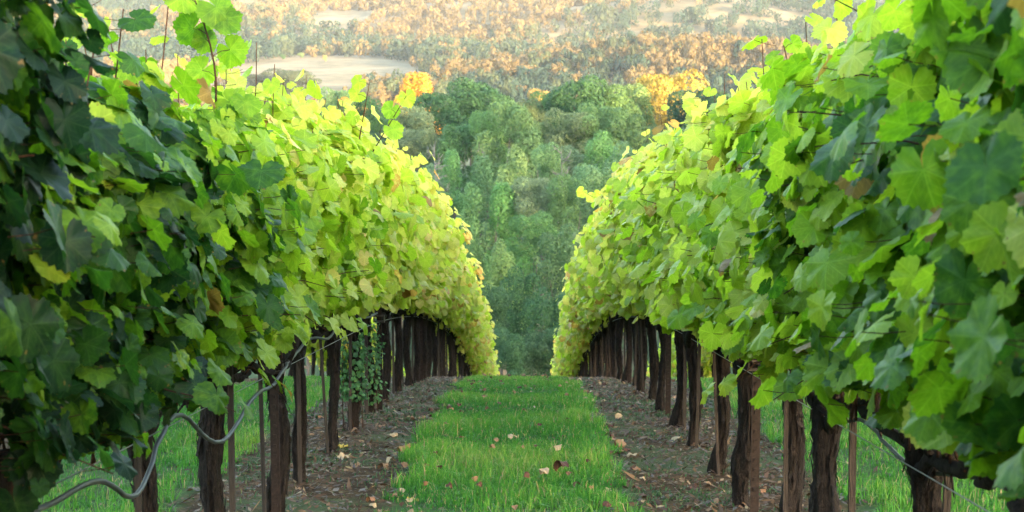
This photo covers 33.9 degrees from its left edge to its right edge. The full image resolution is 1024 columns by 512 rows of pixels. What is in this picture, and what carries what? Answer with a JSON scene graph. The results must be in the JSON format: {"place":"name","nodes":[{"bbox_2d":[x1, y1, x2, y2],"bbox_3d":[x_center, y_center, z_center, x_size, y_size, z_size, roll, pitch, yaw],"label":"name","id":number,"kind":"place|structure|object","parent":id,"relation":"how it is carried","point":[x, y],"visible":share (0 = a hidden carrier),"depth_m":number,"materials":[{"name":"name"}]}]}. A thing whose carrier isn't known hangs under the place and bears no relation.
{"place":"outdoors","nodes":[
{"label":"outdoors","id":0,"kind":"place"},
{"bbox_2d":[0,0,1008,511],"bbox_3d":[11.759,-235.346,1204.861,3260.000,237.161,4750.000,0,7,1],"label":"ground","id":1,"kind":"structure","parent":0,"point":[336,72],"depth_m":12.27,"materials":[{"name":"soil"}]},
{"bbox_2d":[0,0,120,426],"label":"grape vine","id":2,"kind":"object","parent":1,"relation":"on","point":[32,53],"visible":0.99,"depth_m":3.50,"materials":[{"name":"green plant"}]},
{"bbox_2d":[134,455,141,511],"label":"vine stake","id":3,"kind":"object","parent":1,"relation":"on","point":[138,478],"depth_m":5.91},
{"bbox_2d":[0,8,286,511],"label":"grape vine","id":4,"kind":"object","parent":1,"relation":"on","point":[139,195],"visible":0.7,"depth_m":4.30,"materials":[{"name":"green plant"}]},
{"bbox_2d":[63,0,322,511],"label":"grape vine","id":5,"kind":"object","parent":1,"relation":"on","point":[249,238],"visible":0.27,"depth_m":5.83,"materials":[{"name":"green plant"}]},
{"bbox_2d":[227,365,235,511],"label":"vine stake","id":6,"kind":"object","parent":1,"relation":"on","point":[231,461],"visible":0.58,"depth_m":7.33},
{"bbox_2d":[171,54,346,511],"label":"grape vine","id":7,"kind":"object","parent":1,"relation":"on","point":[299,158],"visible":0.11,"depth_m":7.48,"materials":[{"name":"green plant"}]},
{"bbox_2d":[258,374,266,511],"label":"vine stake","id":8,"kind":"object","parent":1,"relation":"on","point":[262,444],"visible":0.61,"depth_m":8.77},
{"bbox_2d":[263,363,283,511],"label":"trellis post","id":9,"kind":"object","parent":1,"relation":"on","point":[275,452],"visible":0.38,"depth_m":8.65,"materials":[{"name":"wood"}]},
{"bbox_2d":[185,39,395,511],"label":"grape vine","id":10,"kind":"object","parent":1,"relation":"on","point":[358,217],"visible":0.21,"depth_m":8.51,"materials":[{"name":"green plant"}]},
{"bbox_2d":[261,68,321,95],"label":"tree","id":11,"kind":"object","parent":1,"relation":"on","point":[287,74],"visible":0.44,"depth_m":693.73,"materials":[{"name":"green plant"}]},
{"bbox_2d":[296,336,301,483],"bbox_3d":[-1.286,0.812,10.139,0.027,1.350,0.036,0,7,1],"label":"vine stake","id":12,"kind":"object","parent":1,"relation":"on","point":[298,390],"visible":0.64,"depth_m":10.15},
{"bbox_2d":[207,55,413,481],"bbox_3d":[-1.282,0.120,10.169,1.309,2.700,1.789,0,7,1],"label":"grape vine","id":13,"kind":"object","parent":1,"relation":"on","point":[352,120],"visible":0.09,"depth_m":9.98,"materials":[{"name":"green plant"}]},
{"bbox_2d":[318,326,328,454],"bbox_3d":[-1.300,0.802,11.552,0.091,1.350,0.018,1,7,10],"label":"vine stake","id":14,"kind":"object","parent":1,"relation":"on","point":[324,397],"visible":0.54,"depth_m":11.56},
{"bbox_2d":[316,86,362,115],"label":"tree","id":15,"kind":"object","parent":1,"relation":"on","point":[335,102],"visible":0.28,"depth_m":238.38,"materials":[{"name":"green plant"}]},
{"bbox_2d":[284,81,427,451],"bbox_3d":[-1.222,0.128,11.611,1.259,2.678,1.810,0,7,1],"label":"grape vine","id":16,"kind":"object","parent":1,"relation":"on","point":[385,184],"visible":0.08,"depth_m":11.58,"materials":[{"name":"green plant"}]},
{"bbox_2d":[352,96,382,135],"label":"tree","id":17,"kind":"object","parent":1,"relation":"on","point":[361,106],"visible":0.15,"depth_m":238.15,"materials":[{"name":"green plant"}]},
{"bbox_2d":[317,96,432,430],"bbox_3d":[-1.242,0.111,12.934,1.222,2.707,1.890,0,7,1],"label":"grape vine","id":18,"kind":"object","parent":1,"relation":"on","point":[409,180],"visible":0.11,"depth_m":13.06,"materials":[{"name":"green plant"}]},
{"bbox_2d":[339,338,373,430],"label":"creeper","id":19,"kind":"object","parent":18,"relation":"attached to","point":[345,397],"visible":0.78,"depth_m":13.05,"materials":[{"name":"green plant"}]},
{"bbox_2d":[373,307,384,411],"bbox_3d":[-1.160,0.454,14.694,0.100,2.050,0.051,1,7,9],"label":"trellis post","id":20,"kind":"object","parent":1,"relation":"on","point":[379,316],"visible":0.36,"depth_m":14.71,"materials":[{"name":"wood"}]},
{"bbox_2d":[352,105,438,413],"bbox_3d":[-1.246,0.067,14.575,1.205,2.755,2.023,0,7,1],"label":"grape vine","id":21,"kind":"object","parent":1,"relation":"on","point":[415,273],"visible":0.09,"depth_m":14.54,"materials":[{"name":"green plant"}]},
{"bbox_2d":[358,321,389,410],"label":"creeper","id":22,"kind":"object","parent":21,"relation":"attached to","point":[377,356],"visible":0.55,"depth_m":14.50,"materials":[{"name":"green plant"}]},
{"bbox_2d":[370,135,446,401],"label":"grape vine","id":23,"kind":"object","parent":1,"relation":"on","point":[434,245],"visible":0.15,"depth_m":15.94,"materials":[{"name":"green plant"}]},
{"bbox_2d":[381,102,435,155],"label":"tree","id":24,"kind":"object","parent":1,"relation":"on","point":[411,123],"visible":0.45,"depth_m":231.49,"materials":[{"name":"green plant"}]},
{"bbox_2d":[398,71,442,170],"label":"tree","id":25,"kind":"object","parent":1,"relation":"on","point":[425,81],"visible":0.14,"depth_m":289.58,"materials":[{"name":"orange plant"}]},
{"bbox_2d":[396,128,446,172],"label":"tree","id":26,"kind":"object","parent":1,"relation":"on","point":[414,146],"visible":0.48,"depth_m":211.29,"materials":[{"name":"green plant"}]},
{"bbox_2d":[393,146,464,393],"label":"grape vine","id":27,"kind":"object","parent":1,"relation":"on","point":[448,241],"visible":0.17,"depth_m":17.30,"materials":[{"name":"green plant"}]},
{"bbox_2d":[402,191,465,386],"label":"grape vine","id":28,"kind":"object","parent":1,"relation":"on","point":[406,328],"visible":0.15,"depth_m":18.76,"materials":[{"name":"green plant"}]},
{"bbox_2d":[402,248,477,376],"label":"grape vine","id":29,"kind":"object","parent":1,"relation":"on","point":[469,298],"visible":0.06,"depth_m":24.41,"materials":[{"name":"green plant"}]},
{"bbox_2d":[411,214,469,382],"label":"grape vine","id":30,"kind":"object","parent":1,"relation":"on","point":[457,293],"visible":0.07,"depth_m":20.20,"materials":[{"name":"green plant"}]},
{"bbox_2d":[422,195,470,379],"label":"grape vine","id":31,"kind":"object","parent":1,"relation":"on","point":[465,290],"visible":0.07,"depth_m":21.58,"materials":[{"name":"green plant"}]},
{"bbox_2d":[410,87,484,158],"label":"tree","id":32,"kind":"object","parent":1,"relation":"on","point":[437,99],"visible":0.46,"depth_m":241.55,"materials":[{"name":"green plant"}]},
{"bbox_2d":[427,211,472,376],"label":"grape vine","id":33,"kind":"object","parent":1,"relation":"on","point":[468,238],"visible":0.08,"depth_m":22.98,"materials":[{"name":"green plant"}]},
{"bbox_2d":[426,123,476,218],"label":"tree","id":34,"kind":"object","parent":1,"relation":"on","point":[459,132],"visible":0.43,"depth_m":208.31,"materials":[{"name":"green plant"}]},
{"bbox_2d":[442,149,471,221],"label":"tree","id":35,"kind":"object","parent":1,"relation":"on","point":[449,156],"visible":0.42,"depth_m":174.43,"materials":[{"name":"green plant"}]},
{"bbox_2d":[13,0,904,140],"bbox_3d":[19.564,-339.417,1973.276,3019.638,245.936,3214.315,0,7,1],"label":"woods","id":36,"kind":"object","parent":1,"relation":"on","point":[504,61],"visible":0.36,"depth_m":1100.39,"materials":[{"name":"orange plant"}]},
{"bbox_2d":[435,252,483,376],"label":"grape vine","id":37,"kind":"object","parent":1,"relation":"on","point":[471,325],"visible":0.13,"depth_m":28.69,"materials":[{"name":"green plant"}]},
{"bbox_2d":[435,253,483,375],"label":"grape vine","id":38,"kind":"object","parent":1,"relation":"on","point":[475,316],"visible":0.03,"depth_m":27.28,"materials":[{"name":"green plant"}]},
{"bbox_2d":[435,244,484,375],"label":"grape vine","id":39,"kind":"object","parent":1,"relation":"on","point":[466,313],"visible":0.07,"depth_m":25.80,"materials":[{"name":"green plant"}]},
{"bbox_2d":[436,280,485,376],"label":"grape vine","id":40,"kind":"object","parent":1,"relation":"on","point":[468,336],"visible":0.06,"depth_m":30.05,"materials":[{"name":"green plant"}]},
{"bbox_2d":[34,308,449,511],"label":"drip hose","id":41,"kind":"object","parent":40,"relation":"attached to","point":[77,488],"visible":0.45,"depth_m":5.72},
{"bbox_2d":[447,275,485,376],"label":"grape vine","id":42,"kind":"object","parent":1,"relation":"on","point":[459,357],"visible":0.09,"depth_m":32.98,"materials":[{"name":"green plant"}]},
{"bbox_2d":[447,272,486,376],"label":"grape vine","id":43,"kind":"object","parent":1,"relation":"on","point":[476,336],"visible":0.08,"depth_m":31.60,"materials":[{"name":"green plant"}]},
{"bbox_2d":[447,292,492,375],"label":"grape vine","id":44,"kind":"object","parent":1,"relation":"on","point":[487,317],"visible":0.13,"depth_m":34.42,"materials":[{"name":"green plant"}]},
{"bbox_2d":[455,181,493,288],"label":"tree","id":45,"kind":"object","parent":1,"relation":"on","point":[471,190],"visible":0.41,"depth_m":149.21,"materials":[{"name":"green plant"}]},
{"bbox_2d":[444,77,506,174],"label":"tree","id":46,"kind":"object","parent":1,"relation":"on","point":[488,92],"visible":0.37,"depth_m":246.53,"materials":[{"name":"green plant"}]},
{"bbox_2d":[456,154,497,262],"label":"tree","id":47,"kind":"object","parent":1,"relation":"on","point":[486,165],"visible":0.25,"depth_m":173.32,"materials":[{"name":"green plant"}]},
{"bbox_2d":[464,110,507,242],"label":"tree","id":48,"kind":"object","parent":1,"relation":"on","point":[476,118],"visible":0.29,"depth_m":206.20,"materials":[{"name":"green plant"}]},
{"bbox_2d":[479,284,511,375],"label":"tree","id":49,"kind":"object","parent":1,"relation":"on","point":[502,302],"visible":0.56,"depth_m":109.89,"materials":[{"name":"green plant"}]},
{"bbox_2d":[483,239,531,375],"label":"tree","id":50,"kind":"object","parent":1,"relation":"on","point":[502,267],"visible":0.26,"depth_m":122.99,"materials":[{"name":"green plant"}]},
{"bbox_2d":[472,98,543,218],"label":"tree","id":51,"kind":"object","parent":1,"relation":"on","point":[521,126],"visible":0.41,"depth_m":201.36,"materials":[{"name":"green plant"}]},
{"bbox_2d":[484,181,535,374],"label":"tree","id":52,"kind":"object","parent":1,"relation":"on","point":[499,198],"visible":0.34,"depth_m":150.01,"materials":[{"name":"green plant"}]},
{"bbox_2d":[493,331,526,375],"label":"tree","id":53,"kind":"object","parent":1,"relation":"on","point":[512,367],"visible":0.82,"depth_m":100.34,"materials":[{"name":"green plant"}]},
{"bbox_2d":[477,143,543,314],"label":"tree","id":54,"kind":"object","parent":1,"relation":"on","point":[506,176],"visible":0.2,"depth_m":168.12,"materials":[{"name":"green plant"}]},
{"bbox_2d":[165,377,857,511],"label":"weeds","id":55,"kind":"object","parent":1,"relation":"on","point":[659,493],"visible":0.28,"depth_m":11.77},
{"bbox_2d":[499,265,543,351],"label":"tree","id":56,"kind":"object","parent":1,"relation":"on","point":[514,327],"visible":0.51,"depth_m":116.32,"materials":[{"name":"green plant"}]},
{"bbox_2d":[38,374,1008,511],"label":"grass","id":57,"kind":"structure","parent":1,"relation":"on","point":[504,462],"depth_m":11.18,"materials":[{"name":"plant"}]},
{"bbox_2d":[503,98,550,178],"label":"tree","id":58,"kind":"object","parent":1,"relation":"on","point":[539,116],"visible":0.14,"depth_m":247.60,"materials":[{"name":"green plant"}]},
{"bbox_2d":[506,210,562,374],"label":"tree","id":59,"kind":"object","parent":1,"relation":"on","point":[533,230],"visible":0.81,"depth_m":133.79,"materials":[{"name":"green plant"}]},
{"bbox_2d":[517,331,555,375],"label":"tree","id":60,"kind":"object","parent":1,"relation":"on","point":[534,346],"visible":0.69,"depth_m":103.41,"materials":[{"name":"green plant"}]},
{"bbox_2d":[509,176,568,376],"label":"tree","id":61,"kind":"object","parent":1,"relation":"on","point":[529,191],"visible":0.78,"depth_m":149.69,"materials":[{"name":"green plant"}]},
{"bbox_2d":[80,374,1004,511],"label":"leaf litter","id":62,"kind":"object","parent":1,"relation":"on","point":[383,422],"visible":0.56,"depth_m":11.60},
{"bbox_2d":[523,286,563,376],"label":"tree","id":63,"kind":"object","parent":1,"relation":"on","point":[543,318],"visible":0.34,"depth_m":108.32,"materials":[{"name":"green plant"}]},
{"bbox_2d":[522,142,568,296],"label":"tree","id":64,"kind":"object","parent":1,"relation":"on","point":[547,168],"visible":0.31,"depth_m":178.49,"materials":[{"name":"green plant"}]},
{"bbox_2d":[535,222,579,375],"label":"tree","id":65,"kind":"object","parent":1,"relation":"on","point":[558,275],"visible":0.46,"depth_m":126.23,"materials":[{"name":"green plant"}]},
{"bbox_2d":[537,145,592,221],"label":"tree","id":66,"kind":"object","parent":1,"relation":"on","point":[576,158],"visible":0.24,"depth_m":182.36,"materials":[{"name":"green plant"}]},
{"bbox_2d":[545,173,588,274],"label":"tree","id":67,"kind":"object","parent":1,"relation":"on","point":[569,183],"visible":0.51,"depth_m":147.79,"materials":[{"name":"green plant"}]},
{"bbox_2d":[543,107,593,253],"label":"tree","id":68,"kind":"object","parent":1,"relation":"on","point":[573,119],"visible":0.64,"depth_m":205.43,"materials":[{"name":"green plant"}]},
{"bbox_2d":[554,298,588,376],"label":"grape vine","id":69,"kind":"object","parent":1,"relation":"on","point":[559,344],"visible":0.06,"depth_m":37.04,"materials":[{"name":"green plant"}]},
{"bbox_2d":[558,299,588,376],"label":"grape vine","id":70,"kind":"object","parent":1,"relation":"on","point":[584,355],"visible":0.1,"depth_m":34.08,"materials":[{"name":"green plant"}]},
{"bbox_2d":[558,256,594,376],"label":"grape vine","id":71,"kind":"object","parent":1,"relation":"on","point":[581,342],"visible":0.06,"depth_m":31.37,"materials":[{"name":"green plant"}]},
{"bbox_2d":[544,74,612,142],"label":"tree","id":72,"kind":"object","parent":1,"relation":"on","point":[576,87],"visible":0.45,"depth_m":244.34,"materials":[{"name":"green plant"}]},
{"bbox_2d":[562,260,604,376],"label":"grape vine","id":73,"kind":"object","parent":1,"relation":"on","point":[572,313],"visible":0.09,"depth_m":27.20,"materials":[{"name":"green plant"}]},
{"bbox_2d":[570,243,606,376],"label":"grape vine","id":74,"kind":"object","parent":1,"relation":"on","point":[585,319],"visible":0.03,"depth_m":25.66,"materials":[{"name":"green plant"}]},
{"bbox_2d":[567,163,612,249],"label":"tree","id":75,"kind":"object","parent":1,"relation":"on","point":[598,178],"visible":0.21,"depth_m":155.19,"materials":[{"name":"green plant"}]},
{"bbox_2d":[564,220,617,377],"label":"grape vine","id":76,"kind":"object","parent":1,"relation":"on","point":[571,268],"visible":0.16,"depth_m":23.05,"materials":[{"name":"green plant"}]},
{"bbox_2d":[558,277,623,376],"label":"grape vine","id":77,"kind":"object","parent":1,"relation":"on","point":[589,335],"visible":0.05,"depth_m":29.94,"materials":[{"name":"green plant"}]},
{"bbox_2d":[573,275,612,376],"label":"grape vine","id":78,"kind":"object","parent":1,"relation":"on","point":[579,306],"visible":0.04,"depth_m":24.38,"materials":[{"name":"green plant"}]},
{"bbox_2d":[565,262,623,375],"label":"grape vine","id":79,"kind":"object","parent":1,"relation":"on","point":[576,326],"visible":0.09,"depth_m":28.47,"materials":[{"name":"green plant"}]},
{"bbox_2d":[564,102,630,170],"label":"tree","id":80,"kind":"object","parent":1,"relation":"on","point":[603,120],"visible":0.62,"depth_m":205.05,"materials":[{"name":"green plant"}]},
{"bbox_2d":[577,221,623,380],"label":"grape vine","id":81,"kind":"object","parent":1,"relation":"on","point":[619,337],"visible":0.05,"depth_m":21.64,"materials":[{"name":"green plant"}]},
{"bbox_2d":[580,130,621,222],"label":"tree","id":82,"kind":"object","parent":1,"relation":"on","point":[597,146],"visible":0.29,"depth_m":179.98,"materials":[{"name":"green plant"}]},
{"bbox_2d":[570,186,633,382],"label":"grape vine","id":83,"kind":"object","parent":1,"relation":"on","point":[590,197],"visible":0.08,"depth_m":20.23,"materials":[{"name":"green plant"}]},
{"bbox_2d":[582,207,639,386],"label":"grape vine","id":84,"kind":"object","parent":1,"relation":"on","point":[605,307],"visible":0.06,"depth_m":18.92,"materials":[{"name":"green plant"}]},
{"bbox_2d":[580,149,647,392],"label":"grape vine","id":85,"kind":"object","parent":1,"relation":"on","point":[589,242],"visible":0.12,"depth_m":17.51,"materials":[{"name":"green plant"}]},
{"bbox_2d":[594,83,641,141],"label":"tree","id":86,"kind":"object","parent":1,"relation":"on","point":[610,98],"visible":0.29,"depth_m":247.03,"materials":[{"name":"green plant"}]},
{"bbox_2d":[601,140,637,178],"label":"tree","id":87,"kind":"object","parent":1,"relation":"on","point":[630,153],"visible":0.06,"depth_m":177.28,"materials":[{"name":"green plant"}]},
{"bbox_2d":[586,155,659,401],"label":"grape vine","id":88,"kind":"object","parent":1,"relation":"on","point":[628,311],"visible":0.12,"depth_m":16.11,"materials":[{"name":"green plant"}]},
{"bbox_2d":[607,113,656,161],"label":"tree","id":89,"kind":"object","parent":1,"relation":"on","point":[638,139],"visible":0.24,"depth_m":204.17,"materials":[{"name":"green plant"}]},
{"bbox_2d":[587,119,678,410],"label":"grape vine","id":90,"kind":"object","parent":1,"relation":"on","point":[607,269],"visible":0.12,"depth_m":14.70,"materials":[{"name":"green plant"}]},
{"bbox_2d":[619,83,656,136],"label":"tree","id":91,"kind":"object","parent":1,"relation":"on","point":[642,99],"visible":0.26,"depth_m":260.51,"materials":[{"name":"green plant"}]},
{"bbox_2d":[602,104,688,426],"bbox_3d":[1.333,0.121,13.296,1.198,2.674,1.746,0,7,1],"label":"grape vine","id":92,"kind":"object","parent":1,"relation":"on","point":[676,417],"visible":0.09,"depth_m":13.35,"materials":[{"name":"green plant"}]},
{"bbox_2d":[596,127,702,445],"bbox_3d":[1.288,0.182,11.963,1.339,2.556,1.789,0,7,1],"label":"grape vine","id":93,"kind":"object","parent":1,"relation":"on","point":[649,155],"visible":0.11,"depth_m":11.93,"materials":[{"name":"green plant"}]},
{"bbox_2d":[665,333,671,414],"bbox_3d":[1.341,0.454,14.367,0.100,2.050,0.050,0,7,2],"label":"trellis post","id":94,"kind":"object","parent":1,"relation":"on","point":[668,379],"visible":0.29,"depth_m":14.43,"materials":[{"name":"wood"}]},
{"bbox_2d":[634,68,709,131],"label":"tree","id":95,"kind":"object","parent":1,"relation":"on","point":[662,82],"visible":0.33,"depth_m":270.74,"materials":[{"name":"yellow plant"}]},
{"bbox_2d":[614,89,735,473],"bbox_3d":[1.307,0.204,10.556,1.271,2.535,1.742,0,7,1],"label":"grape vine","id":96,"kind":"object","parent":1,"relation":"on","point":[649,254],"visible":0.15,"depth_m":10.50,"materials":[{"name":"green plant"}]},
{"bbox_2d":[666,86,715,131],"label":"tree","id":97,"kind":"object","parent":1,"relation":"on","point":[675,112],"visible":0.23,"depth_m":251.25,"materials":[{"name":"green plant"}]},
{"bbox_2d":[695,339,700,447],"bbox_3d":[1.322,0.803,11.897,0.044,1.350,0.027,0,7,1],"label":"vine stake","id":98,"kind":"object","parent":1,"relation":"on","point":[698,396],"visible":0.5,"depth_m":11.91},
{"bbox_2d":[629,66,769,507],"bbox_3d":[1.270,0.229,9.171,1.340,2.517,2.006,0,7,1],"label":"grape vine","id":99,"kind":"object","parent":1,"relation":"on","point":[666,303],"visible":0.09,"depth_m":9.22,"materials":[{"name":"green plant"}]},
{"bbox_2d":[712,350,719,474],"bbox_3d":[1.270,0.813,10.517,0.091,1.350,0.018,1,7,10],"label":"vine stake","id":100,"kind":"object","parent":1,"relation":"on","point":[716,414],"visible":0.46,"depth_m":10.53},
{"bbox_2d":[669,12,838,511],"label":"grape vine","id":101,"kind":"object","parent":1,"relation":"on","point":[699,196],"visible":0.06,"depth_m":7.85,"materials":[{"name":"green plant"}]},
{"bbox_2d":[748,360,760,511],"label":"trellis post","id":102,"kind":"object","parent":1,"relation":"on","point":[755,458],"visible":0.34,"depth_m":8.90,"materials":[{"name":"wood"}]},
{"bbox_2d":[578,317,988,511],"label":"trellis wire","id":103,"kind":"object","parent":102,"relation":"attached to","point":[870,443],"visible":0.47,"depth_m":5.22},
{"bbox_2d":[758,364,1006,490],"bbox_3d":[1.393,1.063,16.202,0.092,4.410,27.904,0,7,1],"label":"drip hose","id":104,"kind":"object","parent":103,"relation":"attached to","point":[892,449],"visible":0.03,"depth_m":5.63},
{"bbox_2d":[666,0,882,511],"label":"grape vine","id":105,"kind":"object","parent":1,"relation":"on","point":[746,335],"visible":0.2,"depth_m":6.44,"materials":[{"name":"green plant"}]},
{"bbox_2d":[783,370,788,511],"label":"vine stake","id":106,"kind":"object","parent":1,"relation":"on","point":[785,458],"visible":0.53,"depth_m":7.79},
{"bbox_2d":[848,409,856,511],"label":"vine stake","id":107,"kind":"object","parent":1,"relation":"on","point":[852,474],"visible":0.53,"depth_m":6.41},
{"bbox_2d":[735,0,972,511],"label":"grape vine","id":108,"kind":"object","parent":1,"relation":"on","point":[813,204],"visible":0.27,"depth_m":5.04,"materials":[{"name":"green plant"}]},
{"bbox_2d":[773,0,1023,511],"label":"grape vine","id":109,"kind":"object","parent":1,"relation":"on","point":[920,247],"visible":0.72,"depth_m":3.49,"materials":[{"name":"green plant"}]},
{"bbox_2d":[910,0,1023,490],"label":"grape vine","id":110,"kind":"object","parent":1,"relation":"on","point":[983,340],"visible":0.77,"depth_m":2.76,"materials":[{"name":"green plant"}]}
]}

